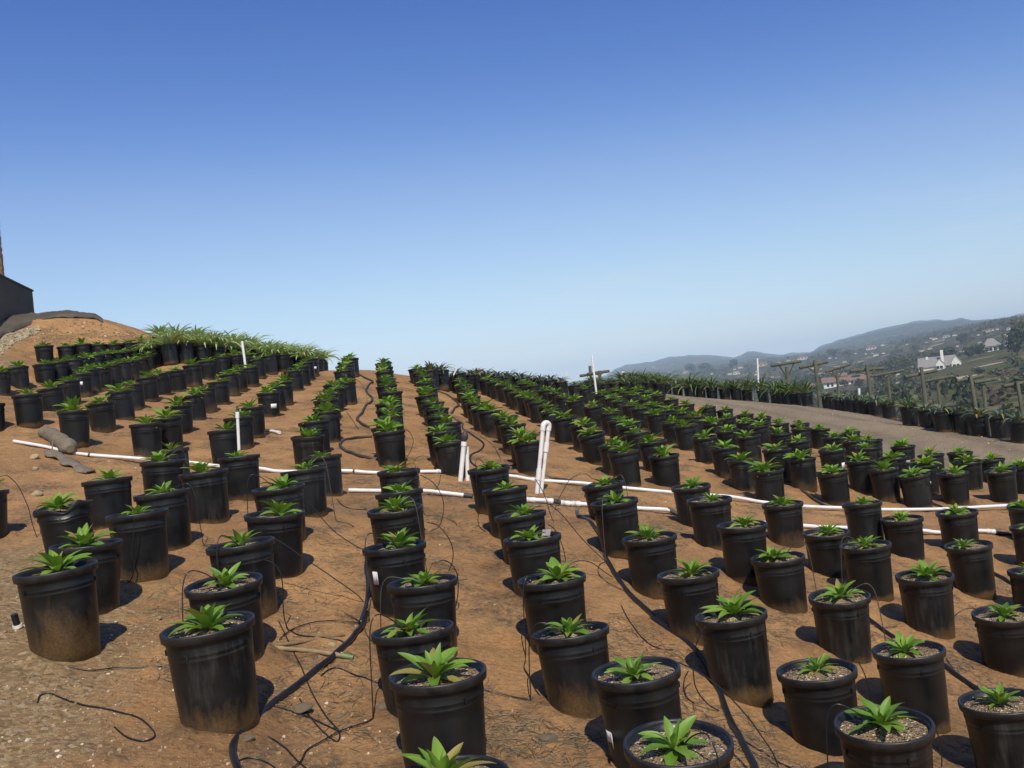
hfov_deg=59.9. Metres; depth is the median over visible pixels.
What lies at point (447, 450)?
potted agave
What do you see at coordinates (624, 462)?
potted agave
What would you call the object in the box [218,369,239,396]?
potted agave
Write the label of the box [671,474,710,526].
potted agave
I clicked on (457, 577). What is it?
drip tube
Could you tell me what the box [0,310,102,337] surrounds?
tarp
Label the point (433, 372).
grown agave
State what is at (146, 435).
potted agave
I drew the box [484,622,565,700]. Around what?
drip tube
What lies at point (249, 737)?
clod
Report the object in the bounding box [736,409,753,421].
potted agave
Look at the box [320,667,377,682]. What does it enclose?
drip tube
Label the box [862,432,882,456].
potted agave
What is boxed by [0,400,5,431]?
potted agave
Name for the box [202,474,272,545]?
drip tube
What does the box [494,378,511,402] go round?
potted agave
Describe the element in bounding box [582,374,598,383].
grown agave
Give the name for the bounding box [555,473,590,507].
drip tube
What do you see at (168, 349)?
grown agave
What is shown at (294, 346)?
grown agave
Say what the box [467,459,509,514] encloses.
potted agave
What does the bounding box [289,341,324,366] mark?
grown agave
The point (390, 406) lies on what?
potted agave
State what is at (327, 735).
drip tube
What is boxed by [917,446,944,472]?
potted agave
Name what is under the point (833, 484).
potted agave
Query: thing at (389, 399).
potted agave
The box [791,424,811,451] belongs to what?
potted agave
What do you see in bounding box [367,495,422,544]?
potted agave
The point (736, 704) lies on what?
drip tube
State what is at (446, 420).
potted agave
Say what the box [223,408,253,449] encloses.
potted agave
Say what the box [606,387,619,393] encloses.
potted agave
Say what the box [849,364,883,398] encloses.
trellis post
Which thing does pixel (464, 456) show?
riser pipe
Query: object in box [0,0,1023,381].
sky
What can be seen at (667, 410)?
potted agave
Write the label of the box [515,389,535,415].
potted agave
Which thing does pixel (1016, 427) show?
grown agave
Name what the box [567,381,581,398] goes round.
potted agave
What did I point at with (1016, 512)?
potted agave
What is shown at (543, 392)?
potted agave
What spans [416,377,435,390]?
potted agave
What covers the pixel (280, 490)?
potted agave
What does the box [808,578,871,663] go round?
potted agave
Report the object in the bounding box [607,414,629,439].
potted agave
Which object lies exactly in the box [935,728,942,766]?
drip tube
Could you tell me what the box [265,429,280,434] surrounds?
pipe stub
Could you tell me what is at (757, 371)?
white pole
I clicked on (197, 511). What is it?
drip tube
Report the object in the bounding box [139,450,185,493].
potted agave
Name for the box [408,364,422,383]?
potted agave
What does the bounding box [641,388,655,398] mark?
potted agave
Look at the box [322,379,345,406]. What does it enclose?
potted agave
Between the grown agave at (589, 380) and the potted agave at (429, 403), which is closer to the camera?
the potted agave at (429, 403)
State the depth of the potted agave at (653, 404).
21.06 m
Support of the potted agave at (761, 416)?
on the ground
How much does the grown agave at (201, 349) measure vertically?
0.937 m
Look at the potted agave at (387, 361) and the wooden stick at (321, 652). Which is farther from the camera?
the potted agave at (387, 361)
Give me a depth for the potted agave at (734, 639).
5.26 m
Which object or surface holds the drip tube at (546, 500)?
on the ground
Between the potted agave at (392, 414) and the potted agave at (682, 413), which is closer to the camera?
the potted agave at (392, 414)
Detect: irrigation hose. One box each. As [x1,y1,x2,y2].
[229,562,370,767]
[339,435,376,458]
[356,374,373,427]
[438,390,459,413]
[452,416,463,429]
[467,431,484,467]
[509,473,575,480]
[575,508,758,767]
[784,482,828,505]
[870,618,895,638]
[944,662,978,689]
[994,531,1011,535]
[994,572,1009,583]
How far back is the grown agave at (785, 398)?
30.30 m
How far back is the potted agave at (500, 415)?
14.41 m
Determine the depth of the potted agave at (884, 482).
12.62 m
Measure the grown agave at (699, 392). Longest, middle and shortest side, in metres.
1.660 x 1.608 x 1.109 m
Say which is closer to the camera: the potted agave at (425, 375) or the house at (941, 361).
the potted agave at (425, 375)
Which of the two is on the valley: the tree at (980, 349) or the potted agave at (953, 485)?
the tree at (980, 349)
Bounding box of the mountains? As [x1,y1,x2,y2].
[568,313,1023,393]
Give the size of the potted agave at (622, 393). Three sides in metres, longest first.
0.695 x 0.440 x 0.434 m
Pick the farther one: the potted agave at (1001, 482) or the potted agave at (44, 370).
the potted agave at (44, 370)
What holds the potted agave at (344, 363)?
on the ground
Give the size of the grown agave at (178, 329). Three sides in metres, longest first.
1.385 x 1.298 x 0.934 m
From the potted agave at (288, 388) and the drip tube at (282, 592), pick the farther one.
the potted agave at (288, 388)
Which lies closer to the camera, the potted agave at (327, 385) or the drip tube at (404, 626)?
the drip tube at (404, 626)
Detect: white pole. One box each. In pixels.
[241,341,246,366]
[591,355,596,393]
[756,358,758,401]
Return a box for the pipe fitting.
[10,613,22,628]
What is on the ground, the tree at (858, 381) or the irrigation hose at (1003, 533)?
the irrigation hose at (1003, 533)
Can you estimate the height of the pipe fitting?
0.148 m
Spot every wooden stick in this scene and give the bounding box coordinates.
[273,633,344,645]
[274,645,353,659]
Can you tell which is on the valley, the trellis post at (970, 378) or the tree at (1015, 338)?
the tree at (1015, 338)
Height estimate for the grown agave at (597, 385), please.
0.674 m
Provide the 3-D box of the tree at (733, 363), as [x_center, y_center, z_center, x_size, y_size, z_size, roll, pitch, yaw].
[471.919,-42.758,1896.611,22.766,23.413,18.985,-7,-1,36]
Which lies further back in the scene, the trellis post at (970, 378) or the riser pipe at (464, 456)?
the trellis post at (970, 378)
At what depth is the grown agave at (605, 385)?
27.42 m
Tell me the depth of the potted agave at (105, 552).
5.63 m
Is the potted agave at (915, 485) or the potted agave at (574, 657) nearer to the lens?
the potted agave at (574, 657)
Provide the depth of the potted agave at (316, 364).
22.64 m
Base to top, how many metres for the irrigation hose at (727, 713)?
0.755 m
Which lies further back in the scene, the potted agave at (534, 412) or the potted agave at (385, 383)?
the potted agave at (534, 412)
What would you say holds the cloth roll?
on the irrigation pipe at (511, 476)
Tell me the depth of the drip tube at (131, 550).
6.12 m
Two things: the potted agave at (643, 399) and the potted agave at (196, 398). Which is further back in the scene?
the potted agave at (643, 399)
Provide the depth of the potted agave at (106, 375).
19.01 m
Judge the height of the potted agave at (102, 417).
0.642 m
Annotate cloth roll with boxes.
[38,426,77,453]
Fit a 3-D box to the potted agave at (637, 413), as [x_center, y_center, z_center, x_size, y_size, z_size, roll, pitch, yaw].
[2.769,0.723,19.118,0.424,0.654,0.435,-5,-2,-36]
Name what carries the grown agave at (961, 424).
on the ground
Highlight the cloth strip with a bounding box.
[44,449,94,473]
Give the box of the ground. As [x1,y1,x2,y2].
[0,317,1023,767]
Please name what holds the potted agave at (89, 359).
on the ground
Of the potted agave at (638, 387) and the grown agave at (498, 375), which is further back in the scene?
the potted agave at (638, 387)
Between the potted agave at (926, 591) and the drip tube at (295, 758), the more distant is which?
the potted agave at (926, 591)
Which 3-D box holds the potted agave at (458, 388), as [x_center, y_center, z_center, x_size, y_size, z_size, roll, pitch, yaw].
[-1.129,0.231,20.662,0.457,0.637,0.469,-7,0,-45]
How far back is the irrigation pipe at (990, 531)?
10.52 m
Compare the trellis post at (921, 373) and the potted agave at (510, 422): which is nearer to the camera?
the potted agave at (510, 422)
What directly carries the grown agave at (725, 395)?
on the ground
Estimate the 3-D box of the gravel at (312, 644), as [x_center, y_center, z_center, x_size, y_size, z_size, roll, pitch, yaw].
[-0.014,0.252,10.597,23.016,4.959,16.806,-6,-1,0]
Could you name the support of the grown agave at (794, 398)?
on the ground
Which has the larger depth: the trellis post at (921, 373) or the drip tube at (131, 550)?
the trellis post at (921, 373)
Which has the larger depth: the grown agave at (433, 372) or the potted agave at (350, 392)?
the grown agave at (433, 372)
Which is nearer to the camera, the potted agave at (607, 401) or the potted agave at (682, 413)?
the potted agave at (682, 413)
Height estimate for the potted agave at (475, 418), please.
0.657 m
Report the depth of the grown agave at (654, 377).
30.32 m
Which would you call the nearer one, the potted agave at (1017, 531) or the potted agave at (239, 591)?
the potted agave at (239, 591)
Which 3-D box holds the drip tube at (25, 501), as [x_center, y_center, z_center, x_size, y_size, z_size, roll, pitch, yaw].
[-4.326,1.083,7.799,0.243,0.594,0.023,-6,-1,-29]
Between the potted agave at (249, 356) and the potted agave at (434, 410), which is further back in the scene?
the potted agave at (249, 356)
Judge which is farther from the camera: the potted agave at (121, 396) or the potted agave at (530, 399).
the potted agave at (530, 399)
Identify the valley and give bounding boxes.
[670,318,1023,433]
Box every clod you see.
[244,734,254,741]
[293,702,312,712]
[377,702,386,709]
[536,734,557,742]
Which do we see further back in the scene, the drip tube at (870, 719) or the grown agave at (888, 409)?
the grown agave at (888, 409)
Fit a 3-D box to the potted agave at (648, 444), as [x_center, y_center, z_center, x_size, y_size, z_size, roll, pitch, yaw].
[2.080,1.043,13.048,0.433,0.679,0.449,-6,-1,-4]
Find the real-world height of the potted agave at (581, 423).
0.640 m
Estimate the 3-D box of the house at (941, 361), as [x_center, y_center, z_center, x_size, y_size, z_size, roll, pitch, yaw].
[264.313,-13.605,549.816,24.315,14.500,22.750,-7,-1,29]
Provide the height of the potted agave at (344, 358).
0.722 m
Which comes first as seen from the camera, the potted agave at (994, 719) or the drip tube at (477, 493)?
the potted agave at (994, 719)
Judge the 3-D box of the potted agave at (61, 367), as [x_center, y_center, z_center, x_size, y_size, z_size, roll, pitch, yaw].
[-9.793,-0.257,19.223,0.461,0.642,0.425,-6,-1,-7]
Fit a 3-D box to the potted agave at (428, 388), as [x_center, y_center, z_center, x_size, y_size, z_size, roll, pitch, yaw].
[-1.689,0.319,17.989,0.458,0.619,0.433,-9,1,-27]
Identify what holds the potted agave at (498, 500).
on the ground
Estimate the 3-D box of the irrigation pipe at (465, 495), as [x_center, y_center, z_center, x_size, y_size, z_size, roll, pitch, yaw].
[-1.133,1.218,9.918,1.408,0.245,0.071,-6,-1,8]
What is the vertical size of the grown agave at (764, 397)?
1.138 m
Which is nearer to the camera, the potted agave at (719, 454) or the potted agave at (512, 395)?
the potted agave at (719, 454)
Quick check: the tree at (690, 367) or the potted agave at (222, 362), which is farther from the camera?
the tree at (690, 367)
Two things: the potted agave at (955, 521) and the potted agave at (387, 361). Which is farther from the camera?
the potted agave at (387, 361)
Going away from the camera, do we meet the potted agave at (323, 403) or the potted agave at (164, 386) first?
the potted agave at (323, 403)
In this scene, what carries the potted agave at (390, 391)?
on the ground
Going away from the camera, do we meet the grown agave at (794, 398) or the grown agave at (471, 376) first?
the grown agave at (471, 376)
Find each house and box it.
[797,355,807,359]
[821,372,870,388]
[866,345,876,349]
[918,350,961,371]
[983,338,1009,351]
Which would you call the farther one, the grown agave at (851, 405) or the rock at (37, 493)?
the grown agave at (851, 405)
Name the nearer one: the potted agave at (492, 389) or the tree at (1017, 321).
the potted agave at (492, 389)
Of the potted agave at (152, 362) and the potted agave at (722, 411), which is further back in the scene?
the potted agave at (722, 411)
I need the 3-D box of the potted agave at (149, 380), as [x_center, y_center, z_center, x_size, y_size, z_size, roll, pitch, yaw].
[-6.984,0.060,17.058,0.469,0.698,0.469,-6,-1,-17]
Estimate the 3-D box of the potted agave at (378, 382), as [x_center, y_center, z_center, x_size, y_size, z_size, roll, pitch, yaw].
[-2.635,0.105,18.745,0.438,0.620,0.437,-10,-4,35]
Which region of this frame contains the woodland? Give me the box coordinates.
[618,315,1023,430]
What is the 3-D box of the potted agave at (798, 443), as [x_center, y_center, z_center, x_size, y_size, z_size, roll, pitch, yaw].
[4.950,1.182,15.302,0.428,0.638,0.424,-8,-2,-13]
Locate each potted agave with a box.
[0,365,12,395]
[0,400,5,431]
[0,479,8,538]
[7,360,29,390]
[11,387,43,428]
[12,549,101,661]
[32,359,54,384]
[32,492,93,553]
[33,341,53,363]
[36,379,64,411]
[48,523,122,614]
[52,357,68,381]
[53,395,90,448]
[56,341,75,359]
[57,375,81,404]
[62,354,82,374]
[69,369,92,397]
[71,337,91,357]
[76,352,94,368]
[78,363,101,393]
[81,467,132,529]
[85,395,115,432]
[89,352,105,367]
[91,340,108,353]
[95,362,112,389]
[97,348,116,364]
[101,381,134,419]
[105,361,122,386]
[105,505,168,582]
[107,339,123,351]
[109,349,124,361]
[111,357,131,383]
[118,347,131,357]
[119,380,144,410]
[122,339,137,349]
[124,356,140,379]
[126,346,139,358]
[129,414,162,456]
[132,354,148,376]
[133,481,191,551]
[134,335,146,349]
[134,369,159,401]
[138,351,157,370]
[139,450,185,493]
[148,407,184,449]
[148,442,189,472]
[152,368,170,394]
[159,602,259,733]
[163,395,192,433]
[166,365,186,391]
[178,459,229,523]
[179,387,211,420]
[182,357,202,386]
[184,562,264,661]
[194,384,217,413]
[197,356,216,380]
[205,529,277,618]
[206,376,230,404]
[207,421,239,463]
[213,352,230,374]
[217,449,259,500]
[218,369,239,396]
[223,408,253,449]
[226,349,243,370]
[230,364,247,391]
[238,397,265,438]
[240,363,259,386]
[241,350,255,363]
[244,499,304,579]
[247,355,266,378]
[251,474,305,540]
[256,386,280,416]
[260,350,277,374]
[264,380,286,410]
[273,372,293,405]
[276,349,290,371]
[280,459,326,517]
[283,366,303,391]
[290,426,324,469]
[293,363,310,385]
[297,358,314,380]
[298,412,330,454]
[302,451,342,495]
[305,355,319,376]
[310,392,338,407]
[310,402,340,442]
[312,398,338,412]
[316,385,340,419]
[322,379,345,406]
[323,384,344,411]
[333,365,351,382]
[334,375,357,404]
[335,361,353,380]
[337,355,355,380]
[342,352,359,377]
[362,527,425,617]
[367,416,404,458]
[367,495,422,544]
[371,607,453,717]
[372,418,405,468]
[373,395,400,410]
[373,408,403,428]
[375,357,392,367]
[375,366,393,379]
[375,378,398,403]
[375,401,404,434]
[375,480,424,539]
[376,363,392,371]
[376,374,395,386]
[377,461,419,493]
[380,386,402,406]
[387,564,457,657]
[388,643,486,767]
[398,736,508,767]
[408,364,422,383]
[411,367,424,386]
[414,388,437,417]
[415,369,432,388]
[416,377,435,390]
[417,384,438,401]
[420,396,443,426]
[424,401,448,431]
[425,409,452,432]
[425,423,455,467]
[432,415,461,439]
[432,431,464,476]
[450,377,466,393]
[454,380,472,402]
[459,385,477,408]
[460,391,480,417]
[464,394,486,424]
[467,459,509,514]
[469,399,493,431]
[477,403,501,438]
[478,374,491,396]
[482,480,527,538]
[487,378,503,399]
[489,408,517,443]
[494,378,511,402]
[494,503,545,564]
[498,415,525,454]
[502,384,519,407]
[503,525,560,597]
[505,426,536,465]
[507,428,542,475]
[508,388,522,410]
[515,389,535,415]
[516,379,530,391]
[517,557,585,653]
[521,391,539,417]
[525,381,540,397]
[527,395,546,423]
[532,614,609,718]
[537,385,551,404]
[537,400,558,422]
[539,405,562,437]
[544,387,563,404]
[549,409,576,444]
[554,392,571,414]
[565,392,584,419]
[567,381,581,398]
[569,416,595,452]
[577,385,592,405]
[577,424,605,465]
[582,400,603,429]
[582,475,623,520]
[590,490,639,559]
[591,650,681,767]
[592,389,610,412]
[598,435,626,475]
[599,407,620,435]
[603,393,621,412]
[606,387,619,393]
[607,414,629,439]
[607,440,640,486]
[611,397,628,416]
[614,387,628,400]
[615,418,640,449]
[620,399,638,421]
[622,523,676,599]
[623,715,733,767]
[624,425,650,461]
[625,389,640,404]
[630,403,649,430]
[631,384,645,397]
[637,394,653,407]
[638,432,666,471]
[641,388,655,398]
[643,408,665,436]
[644,400,664,414]
[647,444,680,487]
[651,390,665,404]
[657,558,719,645]
[659,403,677,421]
[660,415,683,444]
[662,396,678,410]
[671,407,689,420]
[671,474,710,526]
[673,419,696,450]
[677,399,694,412]
[683,408,704,435]
[687,493,731,550]
[690,427,716,463]
[695,590,773,707]
[699,404,716,422]
[699,415,722,444]
[709,439,739,479]
[715,424,738,452]
[716,405,732,418]
[717,514,767,586]
[718,413,736,427]
[724,451,757,491]
[733,429,761,462]
[734,416,754,435]
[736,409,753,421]
[744,457,784,500]
[748,419,770,449]
[750,546,807,613]
[752,409,771,432]
[757,440,790,482]
[761,495,804,547]
[768,426,791,447]
[769,416,789,432]
[776,653,857,755]
[782,448,817,492]
[785,433,810,456]
[790,418,809,428]
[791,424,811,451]
[802,522,849,578]
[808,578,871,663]
[811,423,829,448]
[816,463,849,505]
[818,442,845,470]
[821,430,843,448]
[833,696,934,767]
[838,426,860,440]
[839,535,893,601]
[840,433,865,460]
[841,494,883,540]
[844,448,875,493]
[855,442,881,467]
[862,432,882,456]
[867,458,900,502]
[871,630,950,733]
[878,449,906,485]
[880,510,924,560]
[887,438,915,469]
[895,560,955,639]
[897,466,932,507]
[907,454,941,494]
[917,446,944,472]
[935,503,978,546]
[936,462,969,504]
[944,538,996,599]
[946,446,972,469]
[951,453,984,489]
[957,683,1023,767]
[971,601,1023,677]
[982,451,1004,482]
[984,462,1017,502]
[1006,458,1023,493]
[1006,499,1023,524]
[1007,562,1023,605]
[1009,523,1023,566]
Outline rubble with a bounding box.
[0,325,40,353]
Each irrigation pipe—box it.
[13,440,1006,510]
[348,488,472,497]
[527,497,677,515]
[765,521,997,533]
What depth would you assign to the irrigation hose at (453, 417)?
11.14 m
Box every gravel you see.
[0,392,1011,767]
[0,604,594,767]
[23,319,140,346]
[716,404,1018,456]
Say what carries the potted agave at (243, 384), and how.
on the ground
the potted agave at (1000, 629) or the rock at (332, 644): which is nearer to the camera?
the rock at (332, 644)
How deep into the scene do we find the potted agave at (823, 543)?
8.19 m
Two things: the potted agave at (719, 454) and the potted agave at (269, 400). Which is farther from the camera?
the potted agave at (269, 400)
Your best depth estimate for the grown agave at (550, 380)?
25.80 m
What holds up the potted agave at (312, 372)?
on the ground
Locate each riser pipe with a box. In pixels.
[235,406,240,452]
[458,429,469,481]
[535,420,551,493]
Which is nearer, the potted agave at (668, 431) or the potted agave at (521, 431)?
the potted agave at (521, 431)
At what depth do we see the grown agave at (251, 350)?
23.67 m
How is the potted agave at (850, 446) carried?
on the ground
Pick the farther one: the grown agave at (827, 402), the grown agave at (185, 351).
the grown agave at (827, 402)
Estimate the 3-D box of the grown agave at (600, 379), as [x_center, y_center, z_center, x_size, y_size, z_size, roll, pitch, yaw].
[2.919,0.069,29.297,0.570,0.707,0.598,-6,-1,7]
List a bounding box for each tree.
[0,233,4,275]
[685,364,696,370]
[698,363,711,369]
[729,358,737,367]
[825,349,840,355]
[839,379,847,386]
[843,349,852,356]
[852,378,863,385]
[873,372,888,381]
[905,363,918,370]
[916,350,930,356]
[942,347,962,356]
[956,333,967,342]
[961,347,975,357]
[972,342,988,355]
[982,335,992,341]
[995,344,1005,350]
[1001,323,1023,355]
[1009,316,1023,333]
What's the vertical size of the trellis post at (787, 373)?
1.850 m
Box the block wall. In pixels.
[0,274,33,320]
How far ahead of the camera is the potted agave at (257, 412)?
13.52 m
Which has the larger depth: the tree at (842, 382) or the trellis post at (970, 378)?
the tree at (842, 382)
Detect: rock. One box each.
[30,454,38,458]
[30,490,43,495]
[327,642,335,646]
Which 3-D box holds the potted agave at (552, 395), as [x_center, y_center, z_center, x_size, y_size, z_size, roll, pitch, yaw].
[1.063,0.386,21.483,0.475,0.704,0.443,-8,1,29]
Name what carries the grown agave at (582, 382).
on the ground
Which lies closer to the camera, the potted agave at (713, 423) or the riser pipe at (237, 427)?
the riser pipe at (237, 427)
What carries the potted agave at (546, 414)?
on the ground
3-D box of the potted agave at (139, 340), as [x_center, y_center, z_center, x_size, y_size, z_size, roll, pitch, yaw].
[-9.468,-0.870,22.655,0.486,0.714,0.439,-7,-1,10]
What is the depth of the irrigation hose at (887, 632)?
6.90 m
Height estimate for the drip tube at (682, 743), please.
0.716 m
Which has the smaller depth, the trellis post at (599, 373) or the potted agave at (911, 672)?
the potted agave at (911, 672)
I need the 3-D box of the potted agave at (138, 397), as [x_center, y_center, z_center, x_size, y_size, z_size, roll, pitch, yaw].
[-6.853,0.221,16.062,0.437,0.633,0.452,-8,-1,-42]
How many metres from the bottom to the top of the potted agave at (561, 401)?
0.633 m
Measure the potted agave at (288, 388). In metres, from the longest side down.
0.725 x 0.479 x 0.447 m
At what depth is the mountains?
3255.93 m
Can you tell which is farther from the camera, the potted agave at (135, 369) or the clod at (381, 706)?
the potted agave at (135, 369)
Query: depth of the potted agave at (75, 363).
19.54 m
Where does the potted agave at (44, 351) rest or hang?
on the ground
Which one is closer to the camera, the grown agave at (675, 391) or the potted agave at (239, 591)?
the potted agave at (239, 591)
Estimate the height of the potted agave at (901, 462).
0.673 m
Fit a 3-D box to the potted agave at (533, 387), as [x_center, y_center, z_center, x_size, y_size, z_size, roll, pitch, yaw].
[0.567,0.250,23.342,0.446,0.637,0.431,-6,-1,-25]
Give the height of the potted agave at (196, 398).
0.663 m
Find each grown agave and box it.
[131,334,162,366]
[138,322,176,338]
[140,326,193,365]
[159,323,199,336]
[171,331,202,363]
[180,324,218,337]
[183,328,225,363]
[194,328,241,358]
[200,330,229,356]
[209,332,257,355]
[224,330,255,350]
[239,340,260,353]
[241,332,273,349]
[246,341,280,356]
[254,340,295,356]
[258,339,284,348]
[276,340,306,350]
[282,344,302,369]
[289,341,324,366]
[309,348,337,371]
[319,347,340,370]
[416,361,442,390]
[434,363,452,391]
[449,367,467,380]
[466,367,492,391]
[466,368,479,392]
[480,368,494,378]
[492,370,507,380]
[501,369,519,387]
[511,371,532,387]
[526,372,535,384]
[533,374,549,390]
[541,375,562,388]
[551,376,570,395]
[577,378,589,387]
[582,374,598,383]
[588,381,600,399]
[593,376,605,383]
[598,379,610,390]
[603,376,616,382]
[609,370,635,382]
[610,380,620,389]
[616,372,634,390]
[619,369,646,383]
[622,373,649,389]
[634,372,659,391]
[635,368,654,382]
[647,371,663,383]
[649,374,672,394]
[658,371,681,394]
[667,371,708,396]
[669,376,682,395]
[682,374,720,397]
[701,375,730,398]
[715,379,740,399]
[717,377,751,400]
[726,375,767,400]
[742,373,778,402]
[754,376,791,403]
[762,378,796,404]
[766,378,816,405]
[785,380,827,406]
[816,391,834,409]
[830,394,846,410]
[838,393,859,412]
[854,394,871,414]
[862,394,889,416]
[875,395,897,420]
[891,394,925,425]
[914,402,936,427]
[927,402,953,431]
[946,403,977,434]
[962,406,993,436]
[983,406,1017,438]
[1002,411,1023,443]
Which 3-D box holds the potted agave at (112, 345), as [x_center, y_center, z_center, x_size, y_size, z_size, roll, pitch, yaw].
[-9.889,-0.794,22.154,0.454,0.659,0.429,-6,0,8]
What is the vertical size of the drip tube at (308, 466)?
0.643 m
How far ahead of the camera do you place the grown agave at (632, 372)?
29.31 m
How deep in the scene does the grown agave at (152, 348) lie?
21.79 m
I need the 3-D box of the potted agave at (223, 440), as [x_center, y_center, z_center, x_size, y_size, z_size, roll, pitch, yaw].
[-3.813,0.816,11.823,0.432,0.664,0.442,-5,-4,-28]
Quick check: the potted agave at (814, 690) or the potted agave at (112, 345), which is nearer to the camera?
the potted agave at (814, 690)
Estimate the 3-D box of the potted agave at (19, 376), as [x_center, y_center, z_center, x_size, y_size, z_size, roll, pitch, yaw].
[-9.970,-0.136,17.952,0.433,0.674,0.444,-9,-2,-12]
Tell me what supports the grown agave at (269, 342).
on the ground
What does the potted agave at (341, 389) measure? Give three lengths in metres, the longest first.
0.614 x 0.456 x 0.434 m
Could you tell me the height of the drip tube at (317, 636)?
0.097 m
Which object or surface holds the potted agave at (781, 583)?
on the ground
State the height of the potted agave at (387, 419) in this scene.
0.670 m
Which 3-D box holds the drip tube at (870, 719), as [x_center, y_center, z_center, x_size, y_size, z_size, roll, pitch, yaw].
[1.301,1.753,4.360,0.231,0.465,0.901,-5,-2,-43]
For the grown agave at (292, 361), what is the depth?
23.94 m
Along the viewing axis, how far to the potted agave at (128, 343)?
22.24 m
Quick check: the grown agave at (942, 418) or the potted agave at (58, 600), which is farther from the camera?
the grown agave at (942, 418)
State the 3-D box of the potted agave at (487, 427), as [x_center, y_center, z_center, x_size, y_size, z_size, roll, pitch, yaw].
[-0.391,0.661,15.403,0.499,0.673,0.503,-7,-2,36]
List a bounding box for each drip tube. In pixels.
[0,475,36,536]
[37,692,155,741]
[69,570,217,670]
[127,518,134,582]
[165,449,188,472]
[168,483,219,545]
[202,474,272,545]
[216,535,238,569]
[239,757,275,767]
[264,559,288,630]
[268,736,306,767]
[274,621,338,730]
[275,538,363,601]
[279,533,388,639]
[291,630,343,642]
[292,614,405,767]
[299,698,340,741]
[302,498,362,548]
[307,457,353,526]
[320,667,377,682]
[344,576,413,640]
[398,498,427,572]
[401,462,456,524]
[421,475,443,531]
[427,522,453,570]
[434,560,458,604]
[475,458,486,531]
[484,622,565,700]
[523,575,546,695]
[535,479,553,521]
[537,502,605,561]
[548,524,565,560]
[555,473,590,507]
[568,560,612,577]
[598,496,624,590]
[621,605,672,649]
[678,662,778,766]
[680,732,720,767]
[683,671,695,704]
[693,627,718,710]
[731,735,791,767]
[734,704,872,767]
[783,541,896,627]
[806,536,861,592]
[845,583,885,640]
[858,662,869,700]
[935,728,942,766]
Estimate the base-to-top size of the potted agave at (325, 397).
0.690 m
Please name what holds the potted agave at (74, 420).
on the ground
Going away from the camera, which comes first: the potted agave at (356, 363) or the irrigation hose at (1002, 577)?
the irrigation hose at (1002, 577)
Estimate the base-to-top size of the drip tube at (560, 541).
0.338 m
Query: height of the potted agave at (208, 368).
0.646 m
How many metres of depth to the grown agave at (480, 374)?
23.81 m
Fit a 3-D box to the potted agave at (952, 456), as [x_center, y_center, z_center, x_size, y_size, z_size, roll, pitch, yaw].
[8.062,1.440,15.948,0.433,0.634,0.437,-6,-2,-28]
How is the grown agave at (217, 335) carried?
on the ground
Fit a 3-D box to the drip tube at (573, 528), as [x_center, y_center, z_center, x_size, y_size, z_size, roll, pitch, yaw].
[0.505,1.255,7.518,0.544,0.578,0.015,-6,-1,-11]
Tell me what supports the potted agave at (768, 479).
on the ground
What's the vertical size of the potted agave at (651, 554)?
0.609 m
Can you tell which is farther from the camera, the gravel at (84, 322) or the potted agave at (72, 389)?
the gravel at (84, 322)
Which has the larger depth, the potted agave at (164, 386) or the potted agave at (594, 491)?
the potted agave at (164, 386)
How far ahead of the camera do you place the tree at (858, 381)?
566.60 m
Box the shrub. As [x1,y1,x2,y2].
[969,367,984,372]
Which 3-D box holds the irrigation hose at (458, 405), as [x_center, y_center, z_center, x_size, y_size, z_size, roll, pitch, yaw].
[-1.333,0.364,19.741,0.395,0.580,2.990,-6,-1,-9]
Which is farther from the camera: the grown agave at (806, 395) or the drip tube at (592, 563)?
the grown agave at (806, 395)
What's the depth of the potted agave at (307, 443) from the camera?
11.22 m
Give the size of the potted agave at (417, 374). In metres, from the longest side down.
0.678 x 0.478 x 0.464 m
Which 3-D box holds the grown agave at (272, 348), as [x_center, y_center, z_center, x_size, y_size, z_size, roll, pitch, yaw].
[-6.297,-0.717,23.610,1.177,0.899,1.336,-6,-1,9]
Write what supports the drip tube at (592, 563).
on the ground
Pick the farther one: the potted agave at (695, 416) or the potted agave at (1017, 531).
the potted agave at (695, 416)
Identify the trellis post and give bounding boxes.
[579,366,591,378]
[588,370,609,376]
[771,360,800,393]
[799,360,827,407]
[824,363,850,396]
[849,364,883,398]
[870,369,904,401]
[904,367,937,404]
[925,375,953,405]
[956,374,983,409]
[974,377,997,435]
[1002,381,1023,418]
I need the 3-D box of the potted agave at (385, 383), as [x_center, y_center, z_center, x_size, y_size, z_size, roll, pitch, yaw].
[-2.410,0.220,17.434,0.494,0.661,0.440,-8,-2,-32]
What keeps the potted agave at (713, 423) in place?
on the ground
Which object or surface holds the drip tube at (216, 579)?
on the ground
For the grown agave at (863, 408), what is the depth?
26.23 m
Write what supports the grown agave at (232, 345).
on the ground
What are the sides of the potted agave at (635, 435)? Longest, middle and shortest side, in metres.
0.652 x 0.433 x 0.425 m
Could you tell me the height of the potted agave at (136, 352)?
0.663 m
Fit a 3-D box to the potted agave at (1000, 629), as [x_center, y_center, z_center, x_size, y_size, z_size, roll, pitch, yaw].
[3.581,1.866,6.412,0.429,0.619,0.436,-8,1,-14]
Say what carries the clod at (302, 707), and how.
on the ground
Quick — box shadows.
[133,468,1021,767]
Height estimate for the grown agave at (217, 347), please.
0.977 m
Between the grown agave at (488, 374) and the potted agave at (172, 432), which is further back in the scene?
the grown agave at (488, 374)
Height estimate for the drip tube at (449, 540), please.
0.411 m
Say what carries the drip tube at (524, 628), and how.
on the ground
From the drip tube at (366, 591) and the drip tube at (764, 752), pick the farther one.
the drip tube at (366, 591)
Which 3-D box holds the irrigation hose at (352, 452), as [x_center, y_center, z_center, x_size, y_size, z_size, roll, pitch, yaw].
[-2.240,0.934,12.883,0.524,0.327,1.898,-6,-1,-11]
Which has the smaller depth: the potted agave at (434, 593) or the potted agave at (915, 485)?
the potted agave at (434, 593)

